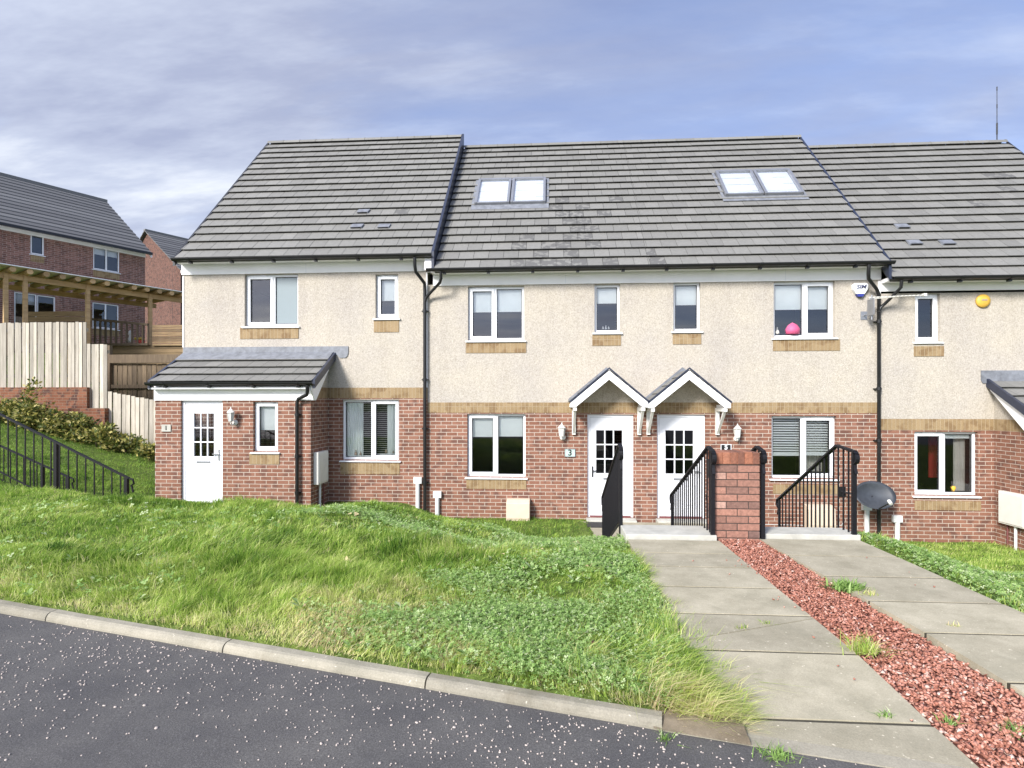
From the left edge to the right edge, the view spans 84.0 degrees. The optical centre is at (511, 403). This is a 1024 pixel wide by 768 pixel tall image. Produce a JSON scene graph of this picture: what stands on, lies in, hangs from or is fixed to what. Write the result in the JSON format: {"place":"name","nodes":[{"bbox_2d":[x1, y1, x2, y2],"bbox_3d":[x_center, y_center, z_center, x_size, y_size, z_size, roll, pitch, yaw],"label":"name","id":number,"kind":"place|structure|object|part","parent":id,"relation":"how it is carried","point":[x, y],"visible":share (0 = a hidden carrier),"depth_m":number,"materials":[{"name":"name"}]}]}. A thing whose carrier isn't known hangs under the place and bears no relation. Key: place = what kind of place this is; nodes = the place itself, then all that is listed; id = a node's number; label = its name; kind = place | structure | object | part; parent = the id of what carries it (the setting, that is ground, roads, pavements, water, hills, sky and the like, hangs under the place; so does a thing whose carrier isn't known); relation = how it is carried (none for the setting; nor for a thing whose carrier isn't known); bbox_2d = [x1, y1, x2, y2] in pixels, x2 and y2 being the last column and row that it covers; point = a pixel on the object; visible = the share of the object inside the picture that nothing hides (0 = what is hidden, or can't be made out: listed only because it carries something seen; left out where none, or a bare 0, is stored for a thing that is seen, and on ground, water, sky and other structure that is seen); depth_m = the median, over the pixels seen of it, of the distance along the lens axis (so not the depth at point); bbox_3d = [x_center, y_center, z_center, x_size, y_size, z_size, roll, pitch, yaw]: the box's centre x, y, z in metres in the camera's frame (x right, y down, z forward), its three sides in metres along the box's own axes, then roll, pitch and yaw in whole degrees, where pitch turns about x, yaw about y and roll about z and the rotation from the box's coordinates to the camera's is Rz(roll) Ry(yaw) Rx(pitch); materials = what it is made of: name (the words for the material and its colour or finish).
{"place":"outdoors","nodes":[
{"label":"outdoors","id":0,"kind":"place"},
{"bbox_2d":[0,613,882,767],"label":"road","id":1,"kind":"structure","parent":0,"point":[169,743],"depth_m":2.53,"materials":[{"name":"grey asphalt"}]},
{"bbox_2d":[0,616,855,767],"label":"white stone flecks","id":2,"kind":"object","parent":1,"relation":"on","point":[475,750],"visible":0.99,"depth_m":2.59,"materials":[{"name":"white stone"}]},
{"bbox_2d":[651,729,688,747],"bbox_3d":[0.677,1.456,2.493,0.190,0.061,0.185,0,0,4],"label":"weed tuft","id":3,"kind":"object","parent":1,"relation":"on","point":[663,737],"visible":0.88,"depth_m":2.49,"materials":[{"name":"green plant"}]},
{"bbox_2d":[752,740,807,767],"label":"weed tuft","id":4,"kind":"object","parent":1,"relation":"on","point":[781,754],"visible":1,"depth_m":2.38,"materials":[{"name":"green plant"}]},
{"bbox_2d":[0,353,1023,737],"bbox_3d":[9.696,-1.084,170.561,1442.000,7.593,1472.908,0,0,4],"label":"ground","id":5,"kind":"structure","parent":0,"point":[484,677],"depth_m":4.39,"materials":[{"name":"green plant"}]},
{"bbox_2d":[0,396,38,425],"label":"variegated shrub","id":6,"kind":"object","parent":5,"relation":"on","point":[11,405],"visible":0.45,"depth_m":14.34,"materials":[{"name":"green plant"}]},
{"bbox_2d":[0,599,56,620],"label":"kerb stone","id":7,"kind":"object","parent":5,"relation":"on","point":[17,609],"visible":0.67,"depth_m":3.60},
{"bbox_2d":[3,376,57,430],"bbox_3d":[-12.220,0.146,14.423,1.086,1.684,1.184,0,0,4],"label":"variegated shrub","id":8,"kind":"object","parent":5,"relation":"on","point":[28,412],"visible":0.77,"depth_m":14.24,"materials":[{"name":"green plant"}]},
{"bbox_2d":[1,445,74,490],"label":"garden railing","id":9,"kind":"object","parent":5,"relation":"on","point":[30,459],"visible":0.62,"depth_m":10.53,"materials":[{"name":"black metal"}]},
{"bbox_2d":[0,387,108,424],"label":"retaining wall","id":10,"kind":"structure","parent":5,"relation":"on","point":[70,399],"depth_m":15.37,"materials":[{"name":"brick"}]},
{"bbox_2d":[0,322,87,386],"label":"board fence","id":11,"kind":"object","parent":10,"relation":"on","point":[76,375],"visible":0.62,"depth_m":15.65,"materials":[{"name":"beige wood"}]},
{"bbox_2d":[28,311,91,342],"bbox_3d":[-15.677,-2.621,19.637,2.445,1.093,0.030,0,0,4],"label":"slat screen","id":12,"kind":"object","parent":5,"relation":"on","point":[34,317],"visible":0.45,"depth_m":19.62,"materials":[{"name":"brown wood"}]},
{"bbox_2d":[34,408,88,436],"bbox_3d":[-11.362,0.628,14.388,1.221,1.048,0.924,0,0,-34],"label":"variegated shrub","id":13,"kind":"object","parent":5,"relation":"on","point":[46,424],"visible":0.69,"depth_m":14.21,"materials":[{"name":"green plant"}]},
{"bbox_2d":[0,413,134,495],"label":"garden railing","id":14,"kind":"object","parent":5,"relation":"on","point":[57,445],"visible":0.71,"depth_m":8.38,"materials":[{"name":"black metal"}]},
{"bbox_2d":[48,413,99,442],"bbox_3d":[-11.015,0.773,14.324,0.916,1.029,0.982,0,0,26],"label":"variegated shrub","id":15,"kind":"object","parent":5,"relation":"on","point":[72,430],"visible":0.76,"depth_m":14.17,"materials":[{"name":"green plant"}]},
{"bbox_2d":[0,172,152,352],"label":"brick house","id":16,"kind":"structure","parent":5,"relation":"on","point":[43,226],"depth_m":23.58,"materials":[{"name":"brick"}]},
{"bbox_2d":[14,292,36,328],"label":"window","id":17,"kind":"structure","parent":16,"relation":"in","point":[32,298],"depth_m":21.75,"materials":[{"name":"plastic"}]},
{"bbox_2d":[29,236,45,256],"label":"window","id":18,"kind":"structure","parent":16,"relation":"in","point":[32,253],"depth_m":22.13,"materials":[{"name":"plastic"}]},
{"bbox_2d":[37,295,54,311],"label":"window","id":19,"kind":"structure","parent":16,"relation":"in","point":[37,295],"depth_m":22.33,"materials":[{"name":"plastic"}]},
{"bbox_2d":[92,248,119,273],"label":"window","id":20,"kind":"structure","parent":16,"relation":"in","point":[97,251],"depth_m":23.97,"materials":[{"name":"plastic"}]},
{"bbox_2d":[92,302,119,330],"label":"window","id":21,"kind":"structure","parent":16,"relation":"in","point":[105,305],"depth_m":23.93,"materials":[{"name":"plastic"}]},
{"bbox_2d":[0,263,181,355],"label":"pergola","id":22,"kind":"object","parent":5,"relation":"on","point":[22,277],"visible":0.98,"depth_m":19.56,"materials":[{"name":"brown wood"}]},
{"bbox_2d":[87,344,109,407],"bbox_3d":[-11.240,-0.107,15.445,0.600,3.009,0.084,0,0,4],"label":"board fence","id":23,"kind":"object","parent":5,"relation":"on","point":[95,351],"visible":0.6,"depth_m":15.41,"materials":[{"name":"beige wood"}]},
{"bbox_2d":[72,420,127,447],"bbox_3d":[-10.365,0.922,14.255,1.203,1.001,1.002,0,0,4],"label":"variegated shrub","id":24,"kind":"object","parent":5,"relation":"on","point":[93,432],"visible":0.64,"depth_m":14.09,"materials":[{"name":"green plant"}]},
{"bbox_2d":[91,432,147,453],"bbox_3d":[-9.789,1.138,14.201,1.165,0.866,1.061,0,0,-36],"label":"variegated shrub","id":25,"kind":"object","parent":5,"relation":"on","point":[121,442],"visible":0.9,"depth_m":14.03,"materials":[{"name":"green plant"}]},
{"bbox_2d":[67,345,182,381],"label":"timber deck","id":26,"kind":"structure","parent":5,"relation":"on","point":[133,350],"depth_m":20.68,"materials":[{"name":"brown wood"}]},
{"bbox_2d":[90,318,148,345],"bbox_3d":[-14.261,-2.597,20.637,2.275,1.017,0.100,0,0,4],"label":"balustrade","id":27,"kind":"object","parent":26,"relation":"on","point":[121,343],"visible":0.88,"depth_m":20.61,"materials":[{"name":"brown wood"}]},
{"bbox_2d":[128,330,130,342],"bbox_3d":[-13.996,-2.446,20.859,0.160,0.460,0.152,0,0,4],"label":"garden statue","id":28,"kind":"object","parent":26,"relation":"on","point":[129,337],"visible":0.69,"depth_m":20.80,"materials":[{"name":"grey stone"}]},
{"bbox_2d":[152,325,181,345],"bbox_3d":[-11.989,-2.448,20.506,2.033,0.742,0.030,0,0,4],"label":"slat screen","id":29,"kind":"object","parent":26,"relation":"on","point":[168,333],"visible":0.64,"depth_m":20.52,"materials":[{"name":"brown wood"}]},
{"bbox_2d":[108,392,154,443],"bbox_3d":[-10.059,0.627,15.213,1.524,1.880,0.086,0,0,4],"label":"board fence","id":30,"kind":"object","parent":5,"relation":"on","point":[142,410],"visible":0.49,"depth_m":15.19,"materials":[{"name":"beige wood"}]},
{"bbox_2d":[46,609,231,652],"bbox_3d":[-2.247,1.428,3.387,1.313,0.250,0.079,0,0,15],"label":"kerb stone","id":31,"kind":"object","parent":5,"relation":"on","point":[157,633],"visible":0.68,"depth_m":3.36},
{"bbox_2d":[129,442,154,460],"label":"variegated shrub","id":32,"kind":"object","parent":5,"relation":"on","point":[147,450],"visible":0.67,"depth_m":13.90,"materials":[{"name":"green plant"}]},
{"bbox_2d":[107,345,180,414],"bbox_3d":[-11.414,-0.718,17.815,2.589,2.190,0.180,0,0,4],"label":"dark fence","id":33,"kind":"object","parent":5,"relation":"on","point":[146,372],"visible":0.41,"depth_m":17.83,"materials":[{"name":"brown wood"}]},
{"bbox_2d":[140,229,187,343],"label":"brick house","id":34,"kind":"structure","parent":5,"relation":"on","point":[161,271],"depth_m":37.04,"materials":[{"name":"brick"}]},
{"bbox_2d":[144,134,463,511],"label":"terraced house","id":35,"kind":"structure","parent":5,"relation":"on","point":[307,279],"depth_m":11.80,"materials":[{"name":"red brick"}]},
{"bbox_2d":[162,425,170,431],"bbox_3d":[-6.780,0.489,11.159,0.190,0.139,0.023,0,0,4],"label":"house number plate","id":36,"kind":"object","parent":35,"relation":"attached to","point":[166,428],"visible":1,"depth_m":11.15,"materials":[{"name":"plastic"}]},
{"bbox_2d":[182,400,222,503],"bbox_3d":[-6.065,0.974,11.188,0.854,2.060,0.108,0,0,4],"label":"door","id":37,"kind":"structure","parent":35,"relation":"in","point":[202,476],"depth_m":11.18,"materials":[{"name":"white plastic"}]},
{"bbox_2d":[227,407,237,425],"bbox_3d":[-5.409,0.252,10.975,0.170,0.367,0.203,0,0,4],"label":"wall lantern","id":38,"kind":"object","parent":35,"relation":"attached to","point":[230,413],"depth_m":10.92,"materials":[{"name":"white paint"}]},
{"bbox_2d":[250,402,279,453],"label":"window","id":39,"kind":"structure","parent":35,"relation":"in","point":[266,413],"depth_m":11.12,"materials":[{"name":"plastic"}]},
{"bbox_2d":[241,275,299,327],"bbox_3d":[-5.035,-2.137,11.953,1.242,1.131,0.190,0,0,4],"label":"window","id":40,"kind":"structure","parent":35,"relation":"in","point":[283,288],"depth_m":11.98,"materials":[{"name":"plastic"}]},
{"bbox_2d":[314,450,327,506],"bbox_3d":[-3.800,1.752,11.337,0.111,1.585,0.500,0,0,4],"label":"meter cabinet","id":41,"kind":"object","parent":35,"relation":"attached to","point":[320,467],"visible":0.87,"depth_m":11.26,"materials":[{"name":"white plastic"}]},
{"bbox_3d":[-3.750,1.277,11.334,0.012,0.575,0.440,0,0,4],"label":"door","id":42,"kind":"part","parent":41,"relation":"part of","materials":[{"name":"white plastic"}]},
{"bbox_2d":[339,400,400,461],"bbox_3d":[-2.922,0.571,11.833,1.289,1.290,0.240,0,0,4],"label":"window","id":43,"kind":"structure","parent":35,"relation":"in","point":[353,411],"depth_m":11.89,"materials":[{"name":"plastic"}]},
{"bbox_2d":[373,275,399,319],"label":"window","id":44,"kind":"structure","parent":35,"relation":"in","point":[387,285],"depth_m":11.82,"materials":[{"name":"plastic"}]},
{"bbox_2d":[413,477,421,508],"bbox_3d":[-1.928,1.991,11.642,0.170,0.955,0.094,0,0,4],"label":"cable duct","id":45,"kind":"object","parent":35,"relation":"attached to","point":[417,481],"visible":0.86,"depth_m":11.61,"materials":[{"name":"white plastic"}]},
{"bbox_2d":[223,639,429,688],"bbox_3d":[-1.018,1.470,3.053,1.216,0.246,0.078,0,0,15],"label":"kerb stone","id":46,"kind":"object","parent":5,"relation":"on","point":[353,667],"visible":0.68,"depth_m":3.02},
{"bbox_2d":[16,504,669,672],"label":"broad leaved weeds","id":47,"kind":"object","parent":5,"relation":"on","point":[559,588],"visible":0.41,"depth_m":4.04,"materials":[{"name":"green plant"}]},
{"bbox_2d":[303,512,680,666],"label":"fallen leaves","id":48,"kind":"object","parent":5,"relation":"on","point":[356,513],"visible":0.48,"depth_m":3.55,"materials":[{"name":"brown plant"}]},
{"bbox_2d":[0,496,1023,707],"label":"clover patch","id":49,"kind":"object","parent":5,"relation":"on","point":[506,607],"visible":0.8,"depth_m":3.73,"materials":[{"name":"green plant"}]},
{"bbox_2d":[506,498,529,520],"bbox_3d":[0.125,2.173,11.415,0.469,0.500,0.265,0,0,4],"label":"meter box","id":50,"kind":"object","parent":5,"relation":"on","point":[517,509],"visible":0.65,"depth_m":11.30,"materials":[{"name":"beige plastic"}]},
{"bbox_2d":[424,140,648,522],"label":"terraced house","id":51,"kind":"structure","parent":5,"relation":"on","point":[539,270],"depth_m":11.60,"materials":[{"name":"beige paint"}]},
{"bbox_2d":[433,491,441,515],"bbox_3d":[-1.524,2.139,11.614,0.170,0.677,0.094,0,0,4],"label":"cable duct","id":52,"kind":"object","parent":51,"relation":"attached to","point":[437,495],"visible":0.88,"depth_m":11.58,"materials":[{"name":"white plastic"}]},
{"bbox_2d":[465,287,525,342],"bbox_3d":[-0.323,-1.810,11.644,1.238,1.143,0.218,0,0,4],"label":"window","id":53,"kind":"structure","parent":51,"relation":"in","point":[493,300],"depth_m":11.69,"materials":[{"name":"plastic"}]},
{"bbox_2d":[465,414,527,479],"bbox_3d":[-0.316,0.881,11.643,1.282,1.327,0.218,0,0,4],"label":"window","id":54,"kind":"structure","parent":51,"relation":"in","point":[479,425],"depth_m":11.68,"materials":[{"name":"plastic"}]},
{"bbox_2d":[558,423,565,440],"bbox_3d":[0.996,0.567,11.386,0.170,0.367,0.203,0,0,4],"label":"wall lantern","id":55,"kind":"object","parent":51,"relation":"attached to","point":[561,428],"depth_m":11.33,"materials":[{"name":"white paint"}]},
{"bbox_2d":[565,449,574,456],"bbox_3d":[1.168,1.000,11.464,0.214,0.164,0.023,0,0,4],"label":"house number plate","id":56,"kind":"object","parent":51,"relation":"attached to","point":[569,452],"visible":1,"depth_m":11.45,"materials":[{"name":"grey metal"}]},
{"bbox_2d":[592,285,622,334],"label":"window","id":57,"kind":"structure","parent":51,"relation":"in","point":[603,294],"depth_m":11.52,"materials":[{"name":"plastic"}]},
{"bbox_2d":[587,415,632,517],"bbox_3d":[1.981,1.264,11.492,0.919,2.070,0.118,0,0,4],"label":"door","id":58,"kind":"structure","parent":51,"relation":"in","point":[596,482],"depth_m":11.49,"materials":[{"name":"white plastic"}]},
{"bbox_2d":[426,673,661,730],"bbox_3d":[0.129,1.509,2.739,1.147,0.243,0.079,0,0,15],"label":"kerb stone","id":59,"kind":"object","parent":5,"relation":"on","point":[586,708],"visible":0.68,"depth_m":2.71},
{"bbox_2d":[580,521,705,538],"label":"front path","id":60,"kind":"structure","parent":5,"relation":"on","point":[597,531],"depth_m":10.95,"materials":[{"name":"grey concrete"}]},
{"bbox_2d":[586,522,601,527],"bbox_3d":[1.679,2.327,10.886,0.500,0.014,0.450,0,0,4],"label":"door mat","id":61,"kind":"object","parent":60,"relation":"on","point":[595,524],"depth_m":10.88,"materials":[{"name":"grey rubber"}]},
{"bbox_2d":[621,525,716,544],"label":"entrance steps","id":62,"kind":"structure","parent":5,"relation":"on","point":[663,532],"depth_m":6.05,"materials":[{"name":"concrete"}]},
{"bbox_2d":[601,443,623,537],"bbox_3d":[1.304,1.369,7.523,0.044,1.822,2.355,0,0,4],"label":"stair railing","id":63,"kind":"object","parent":62,"relation":"on","point":[612,506],"visible":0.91,"depth_m":7.08,"materials":[{"name":"black metal"}]},
{"bbox_2d":[669,446,716,534],"bbox_3d":[2.167,1.329,6.949,0.044,1.742,2.152,0,0,4],"label":"stair railing","id":64,"kind":"object","parent":62,"relation":"on","point":[711,461],"visible":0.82,"depth_m":6.47,"materials":[{"name":"black metal"}]},
{"bbox_2d":[650,709,750,744],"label":"bare soil","id":65,"kind":"structure","parent":5,"relation":"on","point":[672,722],"depth_m":2.55,"materials":[{"name":"brown soil"}]},
{"bbox_2d":[708,450,759,540],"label":"brick pillar","id":66,"kind":"structure","parent":5,"relation":"on","point":[737,491],"depth_m":5.96,"materials":[{"name":"red brick"}]},
{"bbox_2d":[615,134,895,534],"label":"terraced house","id":67,"kind":"structure","parent":5,"relation":"on","point":[752,243],"depth_m":11.29,"materials":[{"name":"beige paint"}]},
{"bbox_2d":[657,415,704,518],"bbox_3d":[3.373,1.262,11.396,0.946,2.070,0.118,0,0,4],"label":"door","id":68,"kind":"structure","parent":67,"relation":"in","point":[666,483],"depth_m":11.39,"materials":[{"name":"white plastic"}]},
{"bbox_2d":[671,283,702,332],"bbox_3d":[3.484,-1.902,11.382,0.618,1.013,0.218,0,0,4],"label":"window","id":69,"kind":"structure","parent":67,"relation":"in","point":[683,293],"depth_m":11.42,"materials":[{"name":"plastic"}]},
{"bbox_2d":[720,444,730,449],"bbox_3d":[4.231,0.873,11.254,0.206,0.126,0.023,0,0,4],"label":"house number plate","id":70,"kind":"object","parent":67,"relation":"attached to","point":[725,446],"visible":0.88,"depth_m":11.24,"materials":[{"name":"plastic"}]},
{"bbox_2d":[733,423,741,441],"bbox_3d":[4.413,0.576,11.151,0.170,0.367,0.203,0,0,4],"label":"wall lantern","id":71,"kind":"object","parent":67,"relation":"attached to","point":[737,431],"depth_m":11.10,"materials":[{"name":"white paint"}]},
{"bbox_2d":[784,322,799,334],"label":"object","id":72,"kind":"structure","parent":67,"relation":"on","point":[792,328],"depth_m":11.21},
{"bbox_2d":[771,282,837,339],"bbox_3d":[5.737,-1.821,11.227,1.252,1.147,0.218,0,0,4],"label":"window","id":73,"kind":"structure","parent":67,"relation":"in","point":[803,296],"depth_m":11.27,"materials":[{"name":"plastic"}]},
{"bbox_2d":[769,416,839,480],"bbox_3d":[5.740,0.885,11.366,1.319,1.266,0.495,0,0,4],"label":"window","id":74,"kind":"structure","parent":67,"relation":"in","point":[810,430],"depth_m":11.31,"materials":[{"name":"plastic"}]},
{"bbox_2d":[804,503,835,527],"bbox_3d":[5.957,2.221,11.014,0.502,0.513,0.265,0,0,4],"label":"meter box","id":75,"kind":"object","parent":67,"relation":"attached to","point":[817,515],"visible":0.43,"depth_m":10.91,"materials":[{"name":"beige plastic"}]},
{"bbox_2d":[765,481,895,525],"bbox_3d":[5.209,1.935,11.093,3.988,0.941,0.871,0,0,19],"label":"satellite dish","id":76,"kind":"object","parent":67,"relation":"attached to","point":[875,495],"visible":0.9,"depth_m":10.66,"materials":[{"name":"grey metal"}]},
{"bbox_2d":[851,283,867,296],"bbox_3d":[6.757,-2.196,11.050,0.288,0.260,0.084,0,0,4],"label":"alarm box","id":77,"kind":"object","parent":67,"relation":"attached to","point":[859,289],"visible":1,"depth_m":11.01,"materials":[{"name":"plastic"}]},
{"bbox_2d":[861,504,871,532],"bbox_3d":[6.883,2.384,11.036,0.170,0.879,0.094,0,0,4],"label":"cable duct","id":78,"kind":"object","parent":67,"relation":"attached to","point":[866,518],"visible":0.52,"depth_m":11.01,"materials":[{"name":"white plastic"}]},
{"bbox_2d":[860,293,926,319],"bbox_3d":[7.301,-1.829,10.854,1.046,0.484,0.399,0,0,4],"label":"television aerial","id":79,"kind":"object","parent":67,"relation":"attached to","point":[869,311],"visible":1,"depth_m":10.79,"materials":[{"name":"grey metal"}]},
{"bbox_2d":[628,539,978,767],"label":"paving slab path","id":80,"kind":"structure","parent":5,"relation":"on","point":[832,703],"depth_m":3.15,"materials":[{"name":"grey concrete"}]},
{"bbox_2d":[759,527,860,540],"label":"second entrance steps","id":81,"kind":"structure","parent":5,"relation":"on","point":[811,533],"depth_m":6.00,"materials":[{"name":"concrete"}]},
{"bbox_2d":[750,446,766,538],"bbox_3d":[2.701,1.329,6.993,0.044,1.742,2.192,0,0,4],"label":"stair railing","id":82,"kind":"object","parent":81,"relation":"on","point":[762,460],"visible":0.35,"depth_m":5.95,"materials":[{"name":"black metal"}]},
{"bbox_2d":[776,444,859,534],"bbox_3d":[3.649,1.329,6.932,0.044,1.742,2.102,0,0,4],"label":"stair railing","id":83,"kind":"object","parent":81,"relation":"on","point":[855,458],"visible":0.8,"depth_m":6.49,"materials":[{"name":"black metal"}]},
{"bbox_2d":[663,730,968,767],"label":"dropped kerb","id":84,"kind":"structure","parent":5,"relation":"on","point":[850,755],"depth_m":2.39,"materials":[{"name":"grey concrete"}]},
{"bbox_2d":[717,538,1023,767],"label":"red stone chippings","id":85,"kind":"object","parent":5,"relation":"on","point":[761,554],"visible":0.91,"depth_m":3.12,"materials":[{"name":"red gravel"}]},
{"bbox_2d":[814,576,874,592],"bbox_3d":[2.534,1.387,4.388,0.512,0.090,0.290,0,0,-6],"label":"weed tuft","id":86,"kind":"object","parent":85,"relation":"on","point":[843,585],"visible":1,"depth_m":4.37,"materials":[{"name":"green plant"}]},
{"bbox_2d":[832,627,904,658],"bbox_3d":[2.003,1.370,3.265,0.407,0.126,0.380,0,0,-25],"label":"weed tuft","id":87,"kind":"object","parent":85,"relation":"on","point":[864,650],"visible":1,"depth_m":3.26,"materials":[{"name":"green plant"}]},
{"bbox_2d":[934,712,966,726],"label":"weed tuft","id":88,"kind":"object","parent":85,"relation":"on","point":[946,719],"visible":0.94,"depth_m":2.61,"materials":[{"name":"green plant"}]},
{"bbox_2d":[984,717,1023,739],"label":"weed tuft","id":89,"kind":"object","parent":85,"relation":"on","point":[1014,729],"visible":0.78,"depth_m":2.54,"materials":[{"name":"green plant"}]},
{"bbox_2d":[760,539,1023,696],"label":"second slab path","id":90,"kind":"structure","parent":5,"relation":"on","point":[986,636],"depth_m":4.03,"materials":[{"name":"grey concrete"}]},
{"bbox_2d":[692,557,935,721],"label":"stray chippings","id":91,"kind":"object","parent":90,"relation":"on","point":[802,609],"visible":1,"depth_m":3.91,"materials":[{"name":"red gravel"}]},
{"bbox_2d":[808,139,1023,550],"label":"terraced house","id":92,"kind":"structure","parent":5,"relation":"on","point":[943,222],"depth_m":11.04,"materials":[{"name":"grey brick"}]},
{"bbox_2d":[891,515,902,540],"bbox_3d":[7.449,2.507,10.997,0.170,0.671,0.094,0,0,4],"label":"cable duct","id":93,"kind":"object","parent":92,"relation":"attached to","point":[897,519],"visible":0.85,"depth_m":10.97,"materials":[{"name":"white plastic"}]},
{"bbox_2d":[913,294,943,343],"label":"window","id":94,"kind":"structure","parent":92,"relation":"in","point":[933,297],"depth_m":11.07,"materials":[{"name":"plastic"}]},
{"bbox_2d":[912,432,981,497],"bbox_3d":[8.403,1.187,11.348,1.254,1.272,0.825,0,0,4],"label":"window","id":95,"kind":"structure","parent":92,"relation":"in","point":[936,440],"depth_m":11.08,"materials":[{"name":"plastic"}]},
{"bbox_2d":[975,294,990,307],"bbox_3d":[9.034,-1.962,10.901,0.260,0.260,0.068,0,0,4],"label":"alarm box","id":96,"kind":"object","parent":92,"relation":"attached to","point":[982,300],"visible":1,"depth_m":10.88,"materials":[{"name":"yellow plastic"}]},
{"bbox_2d":[998,490,1023,550],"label":"meter cabinet","id":97,"kind":"object","parent":92,"relation":"attached to","point":[1010,508],"visible":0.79,"depth_m":10.37,"materials":[{"name":"white plastic"}]},
{"bbox_3d":[9.113,1.941,10.399,0.012,0.543,0.540,0,0,4],"label":"door","id":98,"kind":"part","parent":97,"relation":"part of","materials":[{"name":"white plastic"}]},
{"bbox_2d":[996,87,997,139],"bbox_3d":[19.373,-4.860,22.725,0.052,15.561,0.060,0,0,4],"label":"radio mast","id":99,"kind":"object","parent":5,"relation":"on","point":[996,123],"visible":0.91,"depth_m":22.72,"materials":[{"name":"grey metal"}]},
{"bbox_2d":[0,0,1023,238],"label":"sky","id":100,"kind":"structure","parent":0,"point":[152,109],"materials":[{"name":"blue"}]},
{"bbox_2d":[854,587,877,595],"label":"weed tuft","id":101,"kind":"object","parent":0,"point":[869,593],"visible":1,"depth_m":4.23,"materials":[{"name":"yellow plant"}]},
{"bbox_2d":[871,706,895,718],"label":"weed tuft","id":102,"kind":"object","parent":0,"point":[885,714],"visible":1,"depth_m":2.66,"materials":[{"name":"green plant"}]}
]}

